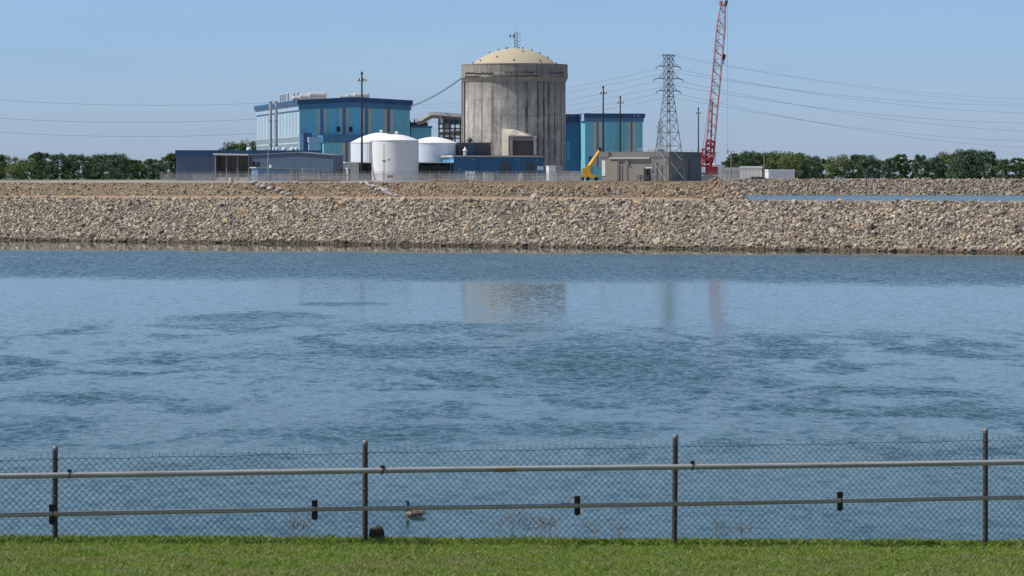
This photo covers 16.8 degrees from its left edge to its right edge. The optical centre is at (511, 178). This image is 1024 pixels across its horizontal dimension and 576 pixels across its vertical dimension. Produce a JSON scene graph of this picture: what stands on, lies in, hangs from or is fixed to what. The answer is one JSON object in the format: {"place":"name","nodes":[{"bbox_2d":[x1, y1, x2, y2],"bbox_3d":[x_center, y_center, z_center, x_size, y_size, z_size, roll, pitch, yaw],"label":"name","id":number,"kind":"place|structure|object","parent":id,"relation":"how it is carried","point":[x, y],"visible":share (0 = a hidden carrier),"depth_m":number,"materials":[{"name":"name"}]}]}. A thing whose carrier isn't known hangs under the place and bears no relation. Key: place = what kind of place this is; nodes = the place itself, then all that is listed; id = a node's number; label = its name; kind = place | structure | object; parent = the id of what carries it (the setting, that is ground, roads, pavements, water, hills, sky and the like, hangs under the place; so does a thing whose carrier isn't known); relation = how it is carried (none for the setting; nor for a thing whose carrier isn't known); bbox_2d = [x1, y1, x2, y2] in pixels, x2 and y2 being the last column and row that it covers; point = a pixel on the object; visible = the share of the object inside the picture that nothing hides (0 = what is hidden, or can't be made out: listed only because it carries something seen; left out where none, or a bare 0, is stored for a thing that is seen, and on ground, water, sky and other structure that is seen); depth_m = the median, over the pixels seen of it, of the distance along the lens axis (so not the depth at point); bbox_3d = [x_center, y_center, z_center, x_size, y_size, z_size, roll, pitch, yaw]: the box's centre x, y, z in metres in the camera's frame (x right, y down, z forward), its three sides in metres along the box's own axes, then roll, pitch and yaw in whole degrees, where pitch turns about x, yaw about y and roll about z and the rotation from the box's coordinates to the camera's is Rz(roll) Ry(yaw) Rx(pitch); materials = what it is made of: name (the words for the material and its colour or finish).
{"place":"outdoors","nodes":[
{"label":"outdoors","id":0,"kind":"place"},
{"bbox_2d":[4,132,255,136],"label":"power line","id":1,"kind":"object","parent":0,"point":[135,136],"visible":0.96,"depth_m":1533.60,"materials":[{"name":"metal"}]},
{"bbox_2d":[213,152,343,180],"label":"grey warehouse","id":2,"kind":"structure","parent":0,"point":[323,163],"depth_m":1177.60,"materials":[{"name":"metal"}]},
{"bbox_2d":[240,167,247,176],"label":"dock door","id":3,"kind":"structure","parent":2,"relation":"in","point":[241,168],"depth_m":1184.83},
{"bbox_2d":[410,119,431,139],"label":"wing","id":4,"kind":"structure","parent":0,"point":[420,131],"depth_m":1419.13,"materials":[{"name":"metal"}]},
{"bbox_2d":[0,240,1023,540],"bbox_3d":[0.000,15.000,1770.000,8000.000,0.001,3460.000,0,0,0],"label":"water","id":5,"kind":"structure","parent":0,"point":[146,352],"depth_m":258.92,"materials":[{"name":"teal liquid"}]},
{"bbox_2d":[404,500,426,516],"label":"goose","id":6,"kind":"object","parent":5,"relation":"on","point":[413,512],"visible":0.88,"depth_m":153.66},
{"bbox_2d":[0,179,1023,252],"bbox_3d":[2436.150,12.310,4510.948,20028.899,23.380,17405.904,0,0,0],"label":"ground","id":7,"kind":"structure","parent":0,"point":[179,194],"depth_m":808.49,"materials":[{"name":"stone"}]},
{"bbox_2d":[1,155,18,179],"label":"tree","id":8,"kind":"object","parent":7,"relation":"on","point":[6,158],"visible":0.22,"depth_m":2514.67,"materials":[{"name":"green plant"}]},
{"bbox_2d":[3,162,24,179],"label":"tree","id":9,"kind":"object","parent":7,"relation":"on","point":[8,170],"visible":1,"depth_m":2157.15,"materials":[{"name":"green plant"}]},
{"bbox_2d":[12,157,42,179],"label":"tree","id":10,"kind":"object","parent":7,"relation":"on","point":[27,165],"visible":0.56,"depth_m":2204.43,"materials":[{"name":"green plant"}]},
{"bbox_2d":[31,152,49,179],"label":"tree","id":11,"kind":"object","parent":7,"relation":"on","point":[39,164],"visible":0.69,"depth_m":2102.82,"materials":[{"name":"green plant"}]},
{"bbox_2d":[42,161,57,179],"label":"tree","id":12,"kind":"object","parent":7,"relation":"on","point":[46,169],"visible":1,"depth_m":2074.33,"materials":[{"name":"green plant"}]},
{"bbox_2d":[43,152,68,179],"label":"tree","id":13,"kind":"object","parent":7,"relation":"on","point":[56,158],"visible":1,"depth_m":2068.75,"materials":[{"name":"green plant"}]},
{"bbox_2d":[64,153,92,179],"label":"tree","id":14,"kind":"object","parent":7,"relation":"on","point":[74,159],"visible":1,"depth_m":2060.69,"materials":[{"name":"green plant"}]},
{"bbox_2d":[82,156,96,179],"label":"tree","id":15,"kind":"object","parent":7,"relation":"on","point":[90,170],"visible":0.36,"depth_m":2175.60,"materials":[{"name":"green plant"}]},
{"bbox_2d":[88,153,116,179],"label":"tree","id":16,"kind":"object","parent":7,"relation":"on","point":[101,159],"visible":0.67,"depth_m":2135.22,"materials":[{"name":"green plant"}]},
{"bbox_2d":[103,152,130,179],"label":"tree","id":17,"kind":"object","parent":7,"relation":"on","point":[113,164],"visible":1,"depth_m":2059.05,"materials":[{"name":"green plant"}]},
{"bbox_2d":[121,160,141,179],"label":"tree","id":18,"kind":"object","parent":7,"relation":"on","point":[131,165],"visible":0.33,"depth_m":2172.51,"materials":[{"name":"green plant"}]},
{"bbox_2d":[127,159,139,179],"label":"tree","id":19,"kind":"object","parent":7,"relation":"on","point":[134,170],"visible":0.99,"depth_m":2119.98,"materials":[{"name":"green plant"}]},
{"bbox_2d":[137,160,147,179],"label":"tree","id":20,"kind":"object","parent":7,"relation":"on","point":[142,174],"visible":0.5,"depth_m":2544.00,"materials":[{"name":"green plant"}]},
{"bbox_2d":[144,159,159,179],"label":"tree","id":21,"kind":"object","parent":7,"relation":"on","point":[150,163],"visible":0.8,"depth_m":2366.50,"materials":[{"name":"green plant"}]},
{"bbox_2d":[154,163,164,179],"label":"tree","id":22,"kind":"object","parent":7,"relation":"on","point":[158,171],"visible":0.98,"depth_m":2134.53,"materials":[{"name":"green plant"}]},
{"bbox_2d":[158,156,175,179],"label":"tree","id":23,"kind":"object","parent":7,"relation":"on","point":[163,164],"visible":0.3,"depth_m":2243.74,"materials":[{"name":"green plant"}]},
{"bbox_2d":[165,153,175,179],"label":"tree","id":24,"kind":"object","parent":7,"relation":"on","point":[172,160],"visible":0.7,"depth_m":2063.73,"materials":[{"name":"green plant"}]},
{"bbox_2d":[219,141,239,149],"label":"tree","id":25,"kind":"object","parent":7,"relation":"on","point":[228,147],"visible":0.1,"depth_m":1846.12,"materials":[{"name":"green plant"}]},
{"bbox_2d":[232,139,256,149],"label":"tree","id":26,"kind":"object","parent":7,"relation":"on","point":[243,146],"visible":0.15,"depth_m":1797.51,"materials":[{"name":"green plant"}]},
{"bbox_2d":[175,147,320,179],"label":"navy roofed block","id":27,"kind":"structure","parent":7,"relation":"on","point":[194,160],"depth_m":1300.91,"materials":[{"name":"blue"}]},
{"bbox_2d":[249,165,292,180],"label":"blue hut","id":28,"kind":"object","parent":7,"relation":"on","point":[254,176],"visible":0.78,"depth_m":1061.23,"materials":[{"name":"metal"}]},
{"bbox_2d":[269,102,272,149],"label":"exhaust stack","id":29,"kind":"object","parent":7,"relation":"on","point":[270,126],"visible":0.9,"depth_m":1329.56,"materials":[{"name":"grey paint"}]},
{"bbox_2d":[274,101,277,149],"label":"exhaust stack","id":30,"kind":"object","parent":7,"relation":"on","point":[276,124],"visible":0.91,"depth_m":1329.50,"materials":[{"name":"grey paint"}]},
{"bbox_2d":[254,91,412,179],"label":"turbine hall","id":31,"kind":"structure","parent":7,"relation":"on","point":[323,123],"depth_m":1405.41,"materials":[{"name":"teal"}]},
{"bbox_2d":[357,72,366,174],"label":"mast light","id":32,"kind":"object","parent":7,"relation":"on","point":[362,79],"visible":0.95,"depth_m":1180.94,"materials":[{"name":"metal"}]},
{"bbox_2d":[0,180,728,184],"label":"dry grass","id":33,"kind":"structure","parent":7,"relation":"on","point":[384,182],"depth_m":837.38,"materials":[{"name":"plant"}]},
{"bbox_2d":[350,130,390,161],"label":"storage tank","id":34,"kind":"object","parent":7,"relation":"on","point":[356,149],"visible":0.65,"depth_m":1289.59,"materials":[{"name":"metal"}]},
{"bbox_2d":[160,171,581,180],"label":"perimeter fence","id":35,"kind":"object","parent":7,"relation":"on","point":[355,176],"visible":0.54,"depth_m":889.70,"materials":[{"name":"metal"}]},
{"bbox_2d":[0,181,744,199],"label":"riprap","id":36,"kind":"object","parent":7,"relation":"on","point":[521,193],"visible":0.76,"depth_m":824.51,"materials":[{"name":"stone"}]},
{"bbox_2d":[191,173,577,181],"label":"perimeter fence","id":37,"kind":"object","parent":7,"relation":"on","point":[209,174],"visible":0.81,"depth_m":868.53,"materials":[{"name":"metal"}]},
{"bbox_2d":[370,132,418,180],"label":"storage tank","id":38,"kind":"object","parent":7,"relation":"on","point":[400,152],"visible":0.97,"depth_m":1232.99,"materials":[{"name":"metal"}]},
{"bbox_2d":[343,162,453,180],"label":"canopy shed","id":39,"kind":"structure","parent":7,"relation":"on","point":[433,168],"depth_m":1260.70,"materials":[{"name":"white paint"}]},
{"bbox_2d":[350,166,356,177],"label":"hut door","id":40,"kind":"structure","parent":39,"relation":"in","point":[353,169],"depth_m":1254.49,"materials":[{"name":"grey paint"}]},
{"bbox_2d":[418,137,456,161],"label":"storage tank","id":41,"kind":"object","parent":7,"relation":"on","point":[433,149],"visible":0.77,"depth_m":1283.92,"materials":[{"name":"metal"}]},
{"bbox_2d":[416,112,460,141],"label":"duct bridge","id":42,"kind":"structure","parent":7,"relation":"on","point":[446,121],"depth_m":1370.80,"materials":[{"name":"metal"}]},
{"bbox_2d":[234,181,746,197],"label":"bank weeds","id":43,"kind":"object","parent":7,"relation":"on","point":[376,191],"visible":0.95,"depth_m":838.06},
{"bbox_2d":[441,155,544,180],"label":"blue shed","id":44,"kind":"structure","parent":7,"relation":"on","point":[509,165],"depth_m":1265.59,"materials":[{"name":"metal"}]},
{"bbox_2d":[456,137,491,154],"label":"plant room","id":45,"kind":"object","parent":44,"relation":"on","point":[478,148],"visible":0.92,"depth_m":1289.39,"materials":[{"name":"grey"}]},
{"bbox_2d":[500,162,511,180],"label":"door","id":46,"kind":"structure","parent":44,"relation":"in","point":[505,167],"depth_m":1265.87,"materials":[{"name":"metal"}]},
{"bbox_2d":[525,162,534,180],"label":"door","id":47,"kind":"structure","parent":44,"relation":"in","point":[529,166],"depth_m":1268.03,"materials":[{"name":"metal"}]},
{"bbox_2d":[0,192,1023,252],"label":"riprap","id":48,"kind":"object","parent":7,"relation":"on","point":[58,210],"visible":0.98,"depth_m":772.37,"materials":[{"name":"stone"}]},
{"bbox_2d":[230,238,476,244],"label":"shore weeds","id":49,"kind":"object","parent":48,"relation":"on","point":[275,240],"visible":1,"depth_m":799.08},
{"bbox_2d":[461,47,567,180],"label":"reactor building","id":50,"kind":"structure","parent":7,"relation":"on","point":[489,80],"depth_m":1310.56,"materials":[{"name":"concrete"}]},
{"bbox_2d":[513,141,533,154],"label":"hatch door","id":51,"kind":"structure","parent":50,"relation":"in","point":[518,146],"depth_m":1305.41,"materials":[{"name":"metal"}]},
{"bbox_2d":[546,166,555,180],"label":"site trailer","id":52,"kind":"object","parent":7,"relation":"on","point":[549,169],"visible":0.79,"depth_m":1180.22,"materials":[{"name":"white paint"}]},
{"bbox_2d":[580,147,601,180],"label":"yellow mobile crane","id":53,"kind":"object","parent":7,"relation":"on","point":[587,171],"visible":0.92,"depth_m":1073.90,"materials":[{"name":"paint"}]},
{"bbox_2d":[599,86,607,151],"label":"mast light","id":54,"kind":"object","parent":7,"relation":"on","point":[603,92],"visible":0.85,"depth_m":1360.58,"materials":[{"name":"metal"}]},
{"bbox_2d":[566,113,644,179],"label":"auxiliary hall","id":55,"kind":"structure","parent":7,"relation":"on","point":[583,137],"depth_m":1533.42,"materials":[{"name":"teal"}]},
{"bbox_2d":[617,96,623,151],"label":"mast light","id":56,"kind":"object","parent":7,"relation":"on","point":[620,102],"visible":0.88,"depth_m":1530.64,"materials":[{"name":"metal"}]},
{"bbox_2d":[601,148,701,180],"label":"concrete blockhouse","id":57,"kind":"structure","parent":7,"relation":"on","point":[623,166],"depth_m":990.88,"materials":[{"name":"grey concrete"}]},
{"bbox_2d":[651,54,685,180],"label":"lattice tower","id":58,"kind":"structure","parent":7,"relation":"on","point":[668,96],"depth_m":947.94,"materials":[{"name":"metal"}]},
{"bbox_2d":[658,82,1006,122],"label":"power line","id":59,"kind":"object","parent":58,"relation":"attached to","point":[833,109],"visible":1,"depth_m":1096.32,"materials":[{"name":"metal"}]},
{"bbox_2d":[702,164,721,177],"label":"white shed","id":60,"kind":"structure","parent":7,"relation":"on","point":[719,170],"depth_m":1400.98,"materials":[{"name":"paint"}]},
{"bbox_2d":[702,0,728,180],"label":"crawler crane","id":61,"kind":"object","parent":7,"relation":"on","point":[707,160],"visible":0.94,"depth_m":1118.83,"materials":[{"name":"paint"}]},
{"bbox_2d":[709,177,747,200],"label":"riprap","id":62,"kind":"object","parent":7,"relation":"on","point":[715,180],"visible":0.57,"depth_m":781.77,"materials":[{"name":"stone"}]},
{"bbox_2d":[722,167,739,178],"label":"long pale shed","id":63,"kind":"structure","parent":7,"relation":"on","point":[735,172],"depth_m":1420.32,"materials":[{"name":"metal"}]},
{"bbox_2d":[724,156,739,166],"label":"tree","id":64,"kind":"object","parent":7,"relation":"on","point":[735,158],"visible":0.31,"depth_m":1664.12,"materials":[{"name":"green plant"}]},
{"bbox_2d":[735,157,755,166],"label":"tree","id":65,"kind":"object","parent":7,"relation":"on","point":[745,162],"visible":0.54,"depth_m":1620.33,"materials":[{"name":"green plant"}]},
{"bbox_2d":[739,166,761,179],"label":"flat roofed shed","id":66,"kind":"structure","parent":7,"relation":"on","point":[746,172],"depth_m":1399.68,"materials":[{"name":"metal"}]},
{"bbox_2d":[739,150,763,174],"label":"tree","id":67,"kind":"object","parent":7,"relation":"on","point":[746,154],"visible":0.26,"depth_m":1678.07,"materials":[{"name":"green plant"}]},
{"bbox_2d":[750,151,779,177],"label":"tree","id":68,"kind":"object","parent":7,"relation":"on","point":[757,158],"visible":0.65,"depth_m":1623.56,"materials":[{"name":"green plant"}]},
{"bbox_2d":[762,152,793,171],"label":"tree","id":69,"kind":"object","parent":7,"relation":"on","point":[780,164],"visible":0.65,"depth_m":1619.77,"materials":[{"name":"green plant"}]},
{"bbox_2d":[765,169,794,178],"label":"end shed","id":70,"kind":"structure","parent":7,"relation":"on","point":[780,173],"depth_m":1390.49,"materials":[{"name":"white paint"}]},
{"bbox_2d":[767,151,801,175],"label":"tree","id":71,"kind":"object","parent":7,"relation":"on","point":[792,161],"visible":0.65,"depth_m":1634.73,"materials":[{"name":"green plant"}]},
{"bbox_2d":[794,153,812,178],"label":"tree","id":72,"kind":"object","parent":7,"relation":"on","point":[802,156],"visible":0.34,"depth_m":1658.42,"materials":[{"name":"green plant"}]},
{"bbox_2d":[795,157,819,178],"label":"tree","id":73,"kind":"object","parent":7,"relation":"on","point":[804,162],"visible":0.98,"depth_m":1641.69,"materials":[{"name":"green plant"}]},
{"bbox_2d":[809,155,821,177],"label":"tree","id":74,"kind":"object","parent":7,"relation":"on","point":[816,158],"visible":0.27,"depth_m":1817.07,"materials":[{"name":"green plant"}]},
{"bbox_2d":[815,162,821,178],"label":"tree","id":75,"kind":"object","parent":7,"relation":"on","point":[819,170],"visible":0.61,"depth_m":1777.73,"materials":[{"name":"green plant"}]},
{"bbox_2d":[820,158,828,179],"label":"tree","id":76,"kind":"object","parent":7,"relation":"on","point":[822,161],"visible":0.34,"depth_m":2004.59,"materials":[{"name":"green plant"}]},
{"bbox_2d":[822,154,854,178],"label":"tree","id":77,"kind":"object","parent":7,"relation":"on","point":[832,167],"visible":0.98,"depth_m":1797.60,"materials":[{"name":"green plant"}]},
{"bbox_2d":[835,159,855,178],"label":"tree","id":78,"kind":"object","parent":7,"relation":"on","point":[852,165],"visible":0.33,"depth_m":1922.62,"materials":[{"name":"green plant"}]},
{"bbox_2d":[853,155,865,178],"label":"tree","id":79,"kind":"object","parent":7,"relation":"on","point":[855,161],"visible":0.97,"depth_m":1809.59,"materials":[{"name":"green plant"}]},
{"bbox_2d":[853,154,878,178],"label":"tree","id":80,"kind":"object","parent":7,"relation":"on","point":[870,159],"visible":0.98,"depth_m":1796.66,"materials":[{"name":"green plant"}]},
{"bbox_2d":[719,177,1023,194],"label":"riprap","id":81,"kind":"object","parent":7,"relation":"on","point":[930,185],"visible":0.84,"depth_m":1264.32,"materials":[{"name":"stone"}]},
{"bbox_2d":[865,161,882,178],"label":"tree","id":82,"kind":"object","parent":7,"relation":"on","point":[878,167],"visible":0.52,"depth_m":1991.49,"materials":[{"name":"green plant"}]},
{"bbox_2d":[881,159,897,178],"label":"tree","id":83,"kind":"object","parent":7,"relation":"on","point":[884,168],"visible":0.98,"depth_m":1696.61,"materials":[{"name":"green plant"}]},
{"bbox_2d":[893,154,908,178],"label":"tree","id":84,"kind":"object","parent":7,"relation":"on","point":[898,165],"visible":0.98,"depth_m":1940.35,"materials":[{"name":"green plant"}]},
{"bbox_2d":[907,159,915,178],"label":"tree","id":85,"kind":"object","parent":7,"relation":"on","point":[910,170],"visible":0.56,"depth_m":2033.16,"materials":[{"name":"green plant"}]},
{"bbox_2d":[911,154,931,178],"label":"tree","id":86,"kind":"object","parent":7,"relation":"on","point":[916,166],"visible":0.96,"depth_m":1677.51,"materials":[{"name":"green plant"}]},
{"bbox_2d":[924,161,940,178],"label":"tree","id":87,"kind":"object","parent":7,"relation":"on","point":[934,167],"visible":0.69,"depth_m":1694.41,"materials":[{"name":"green plant"}]},
{"bbox_2d":[931,157,947,179],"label":"tree","id":88,"kind":"object","parent":7,"relation":"on","point":[942,169],"visible":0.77,"depth_m":1780.98,"materials":[{"name":"green plant"}]},
{"bbox_2d":[939,151,967,179],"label":"tree","id":89,"kind":"object","parent":7,"relation":"on","point":[945,155],"visible":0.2,"depth_m":2008.63,"materials":[{"name":"green plant"}]},
{"bbox_2d":[947,159,967,178],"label":"tree","id":90,"kind":"object","parent":7,"relation":"on","point":[950,173],"visible":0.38,"depth_m":1952.93,"materials":[{"name":"green plant"}]},
{"bbox_2d":[948,148,980,178],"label":"tree","id":91,"kind":"object","parent":7,"relation":"on","point":[962,154],"visible":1,"depth_m":1697.74,"materials":[{"name":"green plant"}]},
{"bbox_2d":[968,149,997,178],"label":"tree","id":92,"kind":"object","parent":7,"relation":"on","point":[984,156],"visible":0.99,"depth_m":1691.58,"materials":[{"name":"green plant"}]},
{"bbox_2d":[981,160,1003,178],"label":"tree","id":93,"kind":"object","parent":7,"relation":"on","point":[997,168],"visible":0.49,"depth_m":1901.21,"materials":[{"name":"green plant"}]},
{"bbox_2d":[1000,159,1016,178],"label":"tree","id":94,"kind":"object","parent":7,"relation":"on","point":[1006,168],"visible":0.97,"depth_m":1764.49,"materials":[{"name":"green plant"}]},
{"bbox_2d":[1014,158,1023,178],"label":"tree","id":95,"kind":"object","parent":7,"relation":"on","point":[1020,166],"visible":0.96,"depth_m":1743.98,"materials":[{"name":"green plant"}]},
{"bbox_2d":[0,532,1023,575],"bbox_3d":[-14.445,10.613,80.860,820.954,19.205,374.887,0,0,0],"label":"bank","id":96,"kind":"structure","parent":0,"point":[364,551],"depth_m":33.47,"materials":[{"name":"plant"}]},
{"bbox_2d":[369,524,384,541],"bbox_3d":[-1.371,3.627,35.375,0.178,0.216,0.139,0,0,0],"label":"stone","id":97,"kind":"object","parent":96,"relation":"on","point":[372,531],"visible":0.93,"depth_m":35.31,"materials":[{"name":"stone"}]},
{"bbox_2d":[0,428,1023,545],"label":"chain link fence","id":98,"kind":"object","parent":96,"relation":"on","point":[365,482],"visible":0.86,"depth_m":35.59,"materials":[{"name":"metal"}]},
{"bbox_2d":[0,459,1023,524],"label":"pipe rail","id":99,"kind":"object","parent":98,"relation":"attached to","point":[314,509],"visible":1,"depth_m":35.31,"materials":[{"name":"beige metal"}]},
{"bbox_2d":[503,509,522,537],"bbox_3d":[0.004,3.569,35.789,0.224,0.428,0.045,0,0,0],"label":"dry weed","id":100,"kind":"object","parent":96,"relation":"on","point":[512,519],"visible":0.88,"depth_m":35.79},
{"bbox_2d":[522,513,554,539],"bbox_3d":[0.275,3.619,35.858,0.336,0.345,0.045,0,0,0],"label":"dry weed","id":101,"kind":"object","parent":96,"relation":"on","point":[539,523],"visible":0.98,"depth_m":35.87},
{"bbox_2d":[538,514,559,539],"bbox_3d":[0.390,3.636,35.891,0.243,0.319,0.045,0,0,0],"label":"dry weed","id":102,"kind":"object","parent":96,"relation":"on","point":[550,526],"visible":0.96,"depth_m":35.90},
{"bbox_2d":[0,0,1023,178],"label":"sky","id":103,"kind":"structure","parent":0,"point":[165,66],"materials":[{"name":"blue"}]},
{"bbox_2d":[553,166,561,180],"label":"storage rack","id":104,"kind":"object","parent":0,"point":[557,168],"visible":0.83,"depth_m":1070.27,"materials":[{"name":"metal"}]},
{"bbox_2d":[744,195,1023,201],"bbox_3d":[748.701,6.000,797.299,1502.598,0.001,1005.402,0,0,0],"label":"channel water","id":105,"kind":"structure","parent":0,"point":[985,198],"depth_m":1104.46,"materials":[{"name":"teal liquid"}]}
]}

